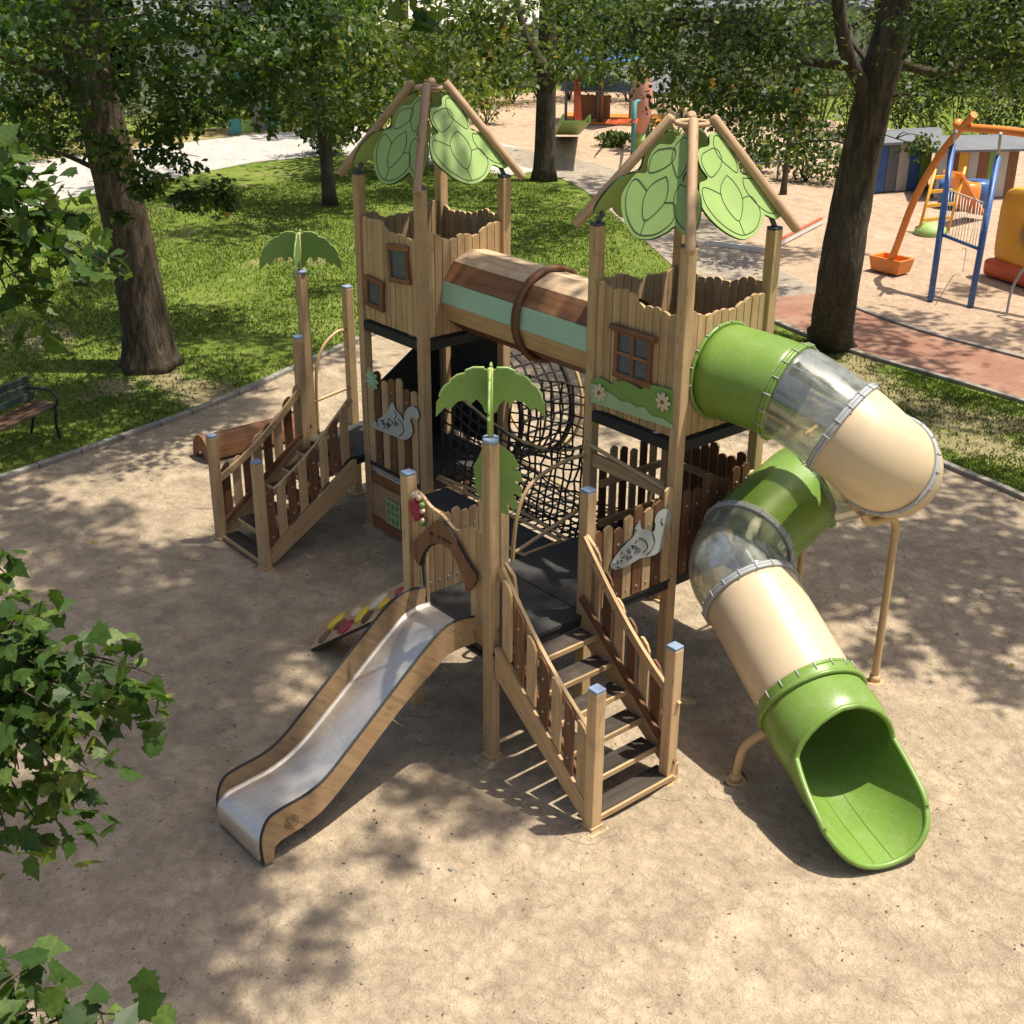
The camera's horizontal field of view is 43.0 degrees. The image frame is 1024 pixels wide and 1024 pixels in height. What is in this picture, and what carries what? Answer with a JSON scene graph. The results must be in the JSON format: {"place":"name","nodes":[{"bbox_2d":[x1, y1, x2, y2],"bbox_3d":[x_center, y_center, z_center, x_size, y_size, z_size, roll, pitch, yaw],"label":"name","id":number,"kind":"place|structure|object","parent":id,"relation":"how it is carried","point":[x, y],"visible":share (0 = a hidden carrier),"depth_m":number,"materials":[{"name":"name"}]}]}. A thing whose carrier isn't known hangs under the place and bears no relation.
{"place":"outdoors","nodes":[
{"label":"outdoors","id":0,"kind":"place"},
{"bbox_2d":[5,122,310,160],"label":"verge","id":1,"kind":"structure","parent":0,"point":[216,132],"depth_m":41.13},
{"bbox_2d":[0,114,54,162],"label":"shrub","id":2,"kind":"object","parent":1,"relation":"on","point":[6,115],"visible":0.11,"depth_m":36.43,"materials":[{"name":"green plant"}]},
{"bbox_2d":[3,85,80,153],"bbox_3d":[-13.455,-11.334,37.254,2.641,2.249,2.913,8,26,17],"label":"shrub","id":3,"kind":"object","parent":1,"relation":"on","point":[54,100],"visible":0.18,"depth_m":37.38,"materials":[{"name":"green plant"}]},
{"bbox_2d":[54,100,85,155],"bbox_3d":[-12.430,-11.294,37.974,2.287,1.860,2.760,-19,31,-36],"label":"shrub","id":4,"kind":"object","parent":1,"relation":"on","point":[76,133],"visible":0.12,"depth_m":37.36,"materials":[{"name":"green plant"}]},
{"bbox_2d":[121,75,172,134],"bbox_3d":[-11.158,-12.429,40.037,2.697,1.945,2.587,-6,25,-15],"label":"shrub","id":5,"kind":"object","parent":1,"relation":"on","point":[139,109],"visible":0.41,"depth_m":39.98,"materials":[{"name":"green plant"}]},
{"bbox_2d":[171,75,225,131],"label":"shrub","id":6,"kind":"object","parent":1,"relation":"on","point":[210,88],"visible":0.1,"depth_m":41.80,"materials":[{"name":"green plant"}]},
{"bbox_2d":[226,88,286,134],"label":"panel fence","id":7,"kind":"object","parent":1,"relation":"on","point":[237,126],"visible":0.23,"depth_m":41.77,"materials":[{"name":"teal paint"}]},
{"bbox_2d":[2,126,532,212],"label":"pale path","id":8,"kind":"structure","parent":0,"point":[220,153],"depth_m":37.77,"materials":[{"name":"grey concrete"}]},
{"bbox_2d":[334,124,352,151],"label":"shrub","id":9,"kind":"object","parent":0,"point":[345,140],"visible":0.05,"depth_m":38.13,"materials":[{"name":"green plant"}]},
{"bbox_2d":[0,335,1023,1023],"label":"dirt yard","id":10,"kind":"structure","parent":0,"point":[192,889],"depth_m":10.00,"materials":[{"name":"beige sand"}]},
{"bbox_2d":[193,411,294,462],"bbox_3d":[-3.426,-1.004,16.936,1.410,0.335,0.442,-19,31,-36],"label":"play log","id":11,"kind":"object","parent":10,"relation":"on","point":[235,440],"visible":0.43,"depth_m":16.67,"materials":[{"name":"wood"}]},
{"bbox_2d":[0,349,1023,1023],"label":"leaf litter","id":12,"kind":"object","parent":10,"relation":"on","point":[526,775],"visible":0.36,"depth_m":9.92,"materials":[{"name":"brown plant"}]},
{"bbox_2d":[205,78,943,869],"bbox_3d":[-0.284,-0.814,11.107,6.102,4.879,8.534,-19,31,-36],"label":"play structure","id":13,"kind":"object","parent":10,"relation":"on","point":[679,362],"visible":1,"depth_m":10.84,"materials":[{"name":"brown wood"}]},
{"bbox_2d":[0,28,1023,492],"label":"lawn","id":14,"kind":"structure","parent":0,"point":[286,172],"depth_m":23.39,"materials":[{"name":"green plant"}]},
{"bbox_2d":[0,375,60,437],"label":"park bench","id":15,"kind":"object","parent":14,"relation":"on","point":[23,413],"visible":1,"depth_m":17.01,"materials":[{"name":"wood"}]},
{"bbox_2d":[0,0,99,106],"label":"grey building","id":16,"kind":"structure","parent":14,"relation":"on","point":[40,77],"depth_m":47.14,"materials":[{"name":"white paint"}]},
{"bbox_2d":[0,0,132,79],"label":"park tree","id":17,"kind":"object","parent":14,"relation":"on","point":[109,17],"visible":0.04,"depth_m":47.24,"materials":[{"name":"green plant"}]},
{"bbox_2d":[56,0,196,98],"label":"park tree","id":18,"kind":"object","parent":14,"relation":"on","point":[121,66],"visible":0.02,"depth_m":49.14,"materials":[{"name":"green plant"}]},
{"bbox_2d":[0,0,408,375],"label":"maple tree","id":19,"kind":"object","parent":14,"relation":"on","point":[91,87],"visible":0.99,"depth_m":16.77,"materials":[{"name":"green plant"}]},
{"bbox_2d":[119,0,306,112],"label":"garden house","id":20,"kind":"structure","parent":14,"relation":"on","point":[192,47],"depth_m":45.88,"materials":[{"name":"white paint"}]},
{"bbox_2d":[0,0,449,1023],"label":"maple","id":21,"kind":"object","parent":14,"relation":"on","point":[46,700],"visible":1,"depth_m":5.70,"materials":[{"name":"green plant"}]},
{"bbox_2d":[277,106,353,153],"bbox_3d":[-5.543,-11.241,37.679,1.648,2.109,2.470,18,30,33],"label":"shrub","id":22,"kind":"object","parent":14,"relation":"on","point":[310,137],"visible":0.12,"depth_m":37.91,"materials":[{"name":"green plant"}]},
{"bbox_2d":[240,0,420,206],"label":"slim tree","id":23,"kind":"object","parent":14,"relation":"on","point":[329,194],"visible":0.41,"depth_m":30.12,"materials":[{"name":"green plant"}]},
{"bbox_2d":[277,0,392,83],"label":"park tree","id":24,"kind":"object","parent":14,"relation":"on","point":[335,67],"visible":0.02,"depth_m":51.63,"materials":[{"name":"green plant"}]},
{"bbox_2d":[291,0,457,154],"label":"lime tree","id":25,"kind":"object","parent":14,"relation":"on","point":[353,87],"visible":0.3,"depth_m":33.39,"materials":[{"name":"green plant"}]},
{"bbox_2d":[376,0,539,87],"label":"building","id":26,"kind":"structure","parent":14,"relation":"on","point":[410,13],"depth_m":52.67,"materials":[{"name":"white paint"}]},
{"bbox_2d":[0,333,1023,500],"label":"kerb","id":27,"kind":"structure","parent":14,"relation":"on","point":[1001,487],"depth_m":17.30,"materials":[{"name":"concrete"}]},
{"bbox_2d":[411,0,690,182],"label":"forked tree","id":28,"kind":"object","parent":14,"relation":"on","point":[544,166],"visible":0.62,"depth_m":28.30,"materials":[{"name":"green plant"}]},
{"bbox_2d":[556,0,647,65],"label":"park tree","id":29,"kind":"object","parent":14,"relation":"on","point":[558,23],"visible":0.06,"depth_m":56.91,"materials":[{"name":"green plant"}]},
{"bbox_2d":[560,0,676,44],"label":"park tree","id":30,"kind":"object","parent":14,"relation":"on","point":[572,3],"depth_m":54.60,"materials":[{"name":"green plant"}]},
{"bbox_2d":[626,0,786,82],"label":"park tree","id":31,"kind":"object","parent":14,"relation":"on","point":[770,5],"visible":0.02,"depth_m":50.31,"materials":[{"name":"green plant"}]},
{"bbox_2d":[498,0,1023,353],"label":"leaning tree","id":32,"kind":"object","parent":14,"relation":"on","point":[874,74],"visible":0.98,"depth_m":18.23,"materials":[{"name":"green plant"}]},
{"bbox_2d":[673,0,878,95],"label":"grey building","id":33,"kind":"structure","parent":14,"relation":"on","point":[864,5],"depth_m":50.43,"materials":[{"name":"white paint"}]},
{"bbox_2d":[773,0,923,76],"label":"park tree","id":34,"kind":"object","parent":14,"relation":"on","point":[873,17],"visible":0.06,"depth_m":50.15,"materials":[{"name":"green plant"}]},
{"bbox_2d":[877,0,1004,76],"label":"park tree","id":35,"kind":"object","parent":14,"relation":"on","point":[878,7],"visible":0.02,"depth_m":53.79,"materials":[{"name":"green plant"}]},
{"bbox_2d":[899,0,1023,87],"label":"park tree","id":36,"kind":"object","parent":14,"relation":"on","point":[922,53],"visible":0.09,"depth_m":54.23,"materials":[{"name":"green plant"}]},
{"bbox_2d":[931,0,1021,79],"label":"park tree","id":37,"kind":"object","parent":14,"relation":"on","point":[1002,16],"visible":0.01,"depth_m":55.63,"materials":[{"name":"green plant"}]},
{"bbox_2d":[949,63,1023,134],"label":"shrub","id":38,"kind":"object","parent":14,"relation":"on","point":[994,95],"visible":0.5,"depth_m":40.84,"materials":[{"name":"green plant"}]},
{"bbox_2d":[962,69,1023,134],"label":"shrub","id":39,"kind":"object","parent":14,"relation":"on","point":[1016,124],"visible":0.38,"depth_m":40.44,"materials":[{"name":"green plant"}]},
{"bbox_2d":[995,0,1023,72],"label":"park tree","id":40,"kind":"object","parent":14,"relation":"on","point":[1013,4],"visible":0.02,"depth_m":54.57,"materials":[{"name":"green plant"}]},
{"bbox_2d":[1007,83,1023,126],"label":"shrub","id":41,"kind":"object","parent":14,"relation":"on","point":[1022,108],"visible":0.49,"depth_m":40.70,"materials":[{"name":"green plant"}]},
{"bbox_2d":[557,40,584,99],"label":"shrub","id":42,"kind":"object","parent":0,"point":[569,95],"visible":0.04,"depth_m":49.82,"materials":[{"name":"green plant"}]},
{"bbox_2d":[428,142,815,296],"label":"asphalt path","id":43,"kind":"structure","parent":0,"point":[724,263],"depth_m":27.63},
{"bbox_2d":[385,90,1023,354],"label":"sand ground","id":44,"kind":"structure","parent":0,"point":[986,320],"depth_m":28.03,"materials":[{"name":"beige sand"}]},
{"bbox_2d":[301,0,566,133],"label":"lime tree","id":45,"kind":"object","parent":44,"relation":"on","point":[456,56],"visible":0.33,"depth_m":35.29,"materials":[{"name":"green plant"}]},
{"bbox_2d":[403,47,480,108],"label":"shrub","id":46,"kind":"object","parent":44,"relation":"on","point":[447,75],"visible":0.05,"depth_m":44.81,"materials":[{"name":"green plant"}]},
{"bbox_2d":[448,49,515,104],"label":"shrub","id":47,"kind":"object","parent":44,"relation":"on","point":[467,83],"visible":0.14,"depth_m":47.69,"materials":[{"name":"green plant"}]},
{"bbox_2d":[455,59,520,124],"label":"shrub","id":48,"kind":"object","parent":44,"relation":"on","point":[486,106],"visible":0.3,"depth_m":43.59,"materials":[{"name":"green plant"}]},
{"bbox_2d":[477,38,536,103],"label":"shrub","id":49,"kind":"object","parent":44,"relation":"on","point":[528,84],"visible":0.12,"depth_m":47.99,"materials":[{"name":"green plant"}]},
{"bbox_2d":[497,45,564,100],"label":"shrub","id":50,"kind":"object","parent":44,"relation":"on","point":[534,89],"visible":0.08,"depth_m":48.72,"materials":[{"name":"green plant"}]},
{"bbox_2d":[580,60,619,100],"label":"shrub","id":51,"kind":"object","parent":44,"relation":"on","point":[596,92],"visible":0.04,"depth_m":49.24,"materials":[{"name":"green plant"}]},
{"bbox_2d":[593,128,630,147],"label":"shrub","id":52,"kind":"object","parent":44,"relation":"on","point":[615,137],"visible":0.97,"depth_m":39.45,"materials":[{"name":"green plant"}]},
{"bbox_2d":[556,42,671,134],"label":"play unit","id":53,"kind":"object","parent":44,"relation":"on","point":[591,109],"visible":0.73,"depth_m":43.69,"materials":[{"name":"orange paint"}]},
{"bbox_2d":[582,42,668,101],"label":"shrub","id":54,"kind":"object","parent":44,"relation":"on","point":[626,98],"visible":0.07,"depth_m":49.32,"materials":[{"name":"green plant"}]},
{"bbox_2d":[630,60,652,153],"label":"teal gate","id":55,"kind":"structure","parent":44,"relation":"on","point":[640,129],"depth_m":38.23,"materials":[{"name":"paint"}]},
{"bbox_2d":[641,110,684,142],"bbox_3d":[4.713,-11.675,39.767,1.678,1.224,3.203,11,27,22],"label":"shrub","id":56,"kind":"object","parent":44,"relation":"on","point":[677,132],"visible":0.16,"depth_m":39.57,"materials":[{"name":"green plant"}]},
{"bbox_2d":[627,36,699,107],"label":"shrub","id":57,"kind":"object","parent":44,"relation":"on","point":[658,96],"visible":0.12,"depth_m":47.40,"materials":[{"name":"green plant"}]},
{"bbox_2d":[654,44,726,117],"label":"shrub","id":58,"kind":"object","parent":44,"relation":"on","point":[678,89],"visible":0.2,"depth_m":45.21,"materials":[{"name":"green plant"}]},
{"bbox_2d":[673,41,763,113],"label":"shrub","id":59,"kind":"object","parent":44,"relation":"on","point":[713,72],"visible":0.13,"depth_m":46.02,"materials":[{"name":"green plant"}]},
{"bbox_2d":[709,47,775,117],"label":"shrub","id":60,"kind":"object","parent":44,"relation":"on","point":[739,70],"visible":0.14,"depth_m":44.79,"materials":[{"name":"green plant"}]},
{"bbox_2d":[738,138,780,174],"bbox_3d":[6.394,-9.636,35.169,2.463,1.097,1.891,-19,31,-36],"label":"shrub","id":61,"kind":"object","parent":44,"relation":"on","point":[758,158],"visible":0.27,"depth_m":35.09,"materials":[{"name":"green plant"}]},
{"bbox_2d":[730,59,793,121],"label":"shrub","id":62,"kind":"object","parent":44,"relation":"on","point":[769,76],"visible":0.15,"depth_m":43.99,"materials":[{"name":"green plant"}]},
{"bbox_2d":[709,217,822,251],"bbox_3d":[5.982,-6.039,28.282,3.631,0.150,1.271,-19,31,-36],"label":"sandbox border","id":63,"kind":"object","parent":44,"relation":"on","point":[803,230],"visible":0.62,"depth_m":27.70,"materials":[{"name":"white paint"}]},
{"bbox_2d":[708,0,845,194],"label":"young tree","id":64,"kind":"object","parent":44,"relation":"on","point":[768,146],"visible":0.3,"depth_m":25.31,"materials":[{"name":"green plant"}]},
{"bbox_2d":[709,79,804,103],"bbox_3d":[5.129,-9.065,28.028,0.408,0.484,2.879,-17,30,-33],"label":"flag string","id":65,"kind":"object","parent":64,"relation":"hanging from","point":[714,83],"visible":0.12,"depth_m":28.37,"materials":[{"name":"multicoloured paint"}]},
{"bbox_2d":[753,121,841,180],"bbox_3d":[8.125,-9.857,34.698,4.110,1.779,0.520,-14,28,-29],"label":"rail fence","id":66,"kind":"object","parent":44,"relation":"on","point":[777,175],"visible":0.21,"depth_m":34.33,"materials":[{"name":"brown metal"}]},
{"bbox_2d":[761,46,838,117],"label":"shrub","id":67,"kind":"object","parent":44,"relation":"on","point":[806,72],"visible":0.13,"depth_m":43.59,"materials":[{"name":"green plant"}]},
{"bbox_2d":[762,127,841,183],"bbox_3d":[8.017,-9.389,34.198,1.914,1.620,2.790,-19,31,-36],"label":"shrub","id":68,"kind":"object","parent":44,"relation":"on","point":[819,166],"visible":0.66,"depth_m":34.09,"materials":[{"name":"green plant"}]},
{"bbox_2d":[786,42,865,121],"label":"shrub","id":69,"kind":"object","parent":44,"relation":"on","point":[839,73],"visible":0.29,"depth_m":43.03,"materials":[{"name":"green plant"}]},
{"bbox_2d":[816,72,903,131],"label":"shrub","id":70,"kind":"object","parent":44,"relation":"on","point":[849,93],"visible":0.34,"depth_m":41.38,"materials":[{"name":"green plant"}]},
{"bbox_2d":[824,140,899,169],"bbox_3d":[9.464,-9.264,34.196,1.929,1.468,2.506,-19,31,-36],"label":"shrub","id":71,"kind":"object","parent":44,"relation":"on","point":[840,150],"visible":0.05,"depth_m":34.24,"materials":[{"name":"green plant"}]},
{"bbox_2d":[835,71,904,128],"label":"shrub","id":72,"kind":"object","parent":44,"relation":"on","point":[851,104],"visible":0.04,"depth_m":41.95,"materials":[{"name":"green plant"}]},
{"bbox_2d":[869,252,914,274],"bbox_3d":[7.478,-4.897,25.610,0.495,0.290,0.732,-19,31,-36],"label":"sand tub","id":73,"kind":"object","parent":44,"relation":"on","point":[898,265],"visible":1,"depth_m":25.47,"materials":[{"name":"orange paint"}]},
{"bbox_2d":[846,52,941,128],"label":"shrub","id":74,"kind":"object","parent":44,"relation":"on","point":[909,81],"visible":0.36,"depth_m":41.54,"materials":[{"name":"green plant"}]},
{"bbox_2d":[874,127,942,192],"bbox_3d":[10.186,-9.218,33.802,1.791,1.382,3.530,6,25,13],"label":"striped hut","id":75,"kind":"object","parent":44,"relation":"on","point":[902,172],"visible":0.53,"depth_m":33.11,"materials":[{"name":"blue paint"}]},
{"bbox_2d":[890,50,953,132],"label":"shrub","id":76,"kind":"object","parent":44,"relation":"on","point":[915,123],"visible":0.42,"depth_m":41.55,"materials":[{"name":"green plant"}]},
{"bbox_2d":[937,179,954,208],"bbox_3d":[10.643,-7.712,31.431,0.638,0.620,0.638,-19,31,-36],"label":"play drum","id":77,"kind":"object","parent":44,"relation":"on","point":[941,185],"visible":0.26,"depth_m":31.28,"materials":[{"name":"blue paint"}]},
{"bbox_2d":[914,166,983,237],"bbox_3d":[9.919,-7.092,29.244,0.709,1.421,2.700,19,31,35],"label":"toddler slide","id":78,"kind":"object","parent":44,"relation":"on","point":[959,183],"visible":0.81,"depth_m":28.79,"materials":[{"name":"yellow plastic"}]},
{"bbox_2d":[883,111,1023,306],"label":"swing frame","id":79,"kind":"object","parent":44,"relation":"on","point":[960,126],"visible":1,"depth_m":23.45,"materials":[{"name":"orange paint"}]},
{"bbox_2d":[908,53,1017,133],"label":"shrub","id":80,"kind":"object","parent":44,"relation":"on","point":[963,107],"visible":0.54,"depth_m":40.61,"materials":[{"name":"green plant"}]},
{"bbox_2d":[954,180,981,210],"bbox_3d":[10.924,-7.618,31.228,0.638,0.620,0.638,-19,31,-36],"label":"play drum","id":81,"kind":"object","parent":44,"relation":"on","point":[976,186],"visible":0.32,"depth_m":30.97,"materials":[{"name":"orange paint"}]},
{"bbox_2d":[929,134,1023,198],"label":"hut","id":82,"kind":"object","parent":44,"relation":"on","point":[975,154],"visible":0.57,"depth_m":32.27,"materials":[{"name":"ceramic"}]},
{"bbox_2d":[968,178,989,208],"bbox_3d":[11.282,-7.716,31.447,0.638,0.620,0.638,-19,31,-36],"label":"play drum","id":83,"kind":"object","parent":44,"relation":"on","point":[984,183],"visible":0.38,"depth_m":31.18,"materials":[{"name":"blue paint"}]},
{"bbox_2d":[983,187,1023,286],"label":"play cabin","id":84,"kind":"object","parent":44,"relation":"on","point":[1006,263],"visible":0.96,"depth_m":24.78,"materials":[{"name":"yellow plastic"}]},
{"bbox_2d":[1005,267,1023,314],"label":"bow rail","id":85,"kind":"object","parent":44,"relation":"on","point":[1012,288],"visible":1,"depth_m":22.72,"materials":[{"name":"grey metal"}]},
{"bbox_2d":[775,294,1023,397],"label":"brick path","id":86,"kind":"structure","parent":0,"point":[873,335],"depth_m":20.99,"materials":[{"name":"red brick"}]},
{"bbox_2d":[774,305,1023,403],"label":"path kerb","id":87,"kind":"structure","parent":86,"relation":"on","point":[1001,394],"depth_m":20.73,"materials":[{"name":"concrete"}]}
]}

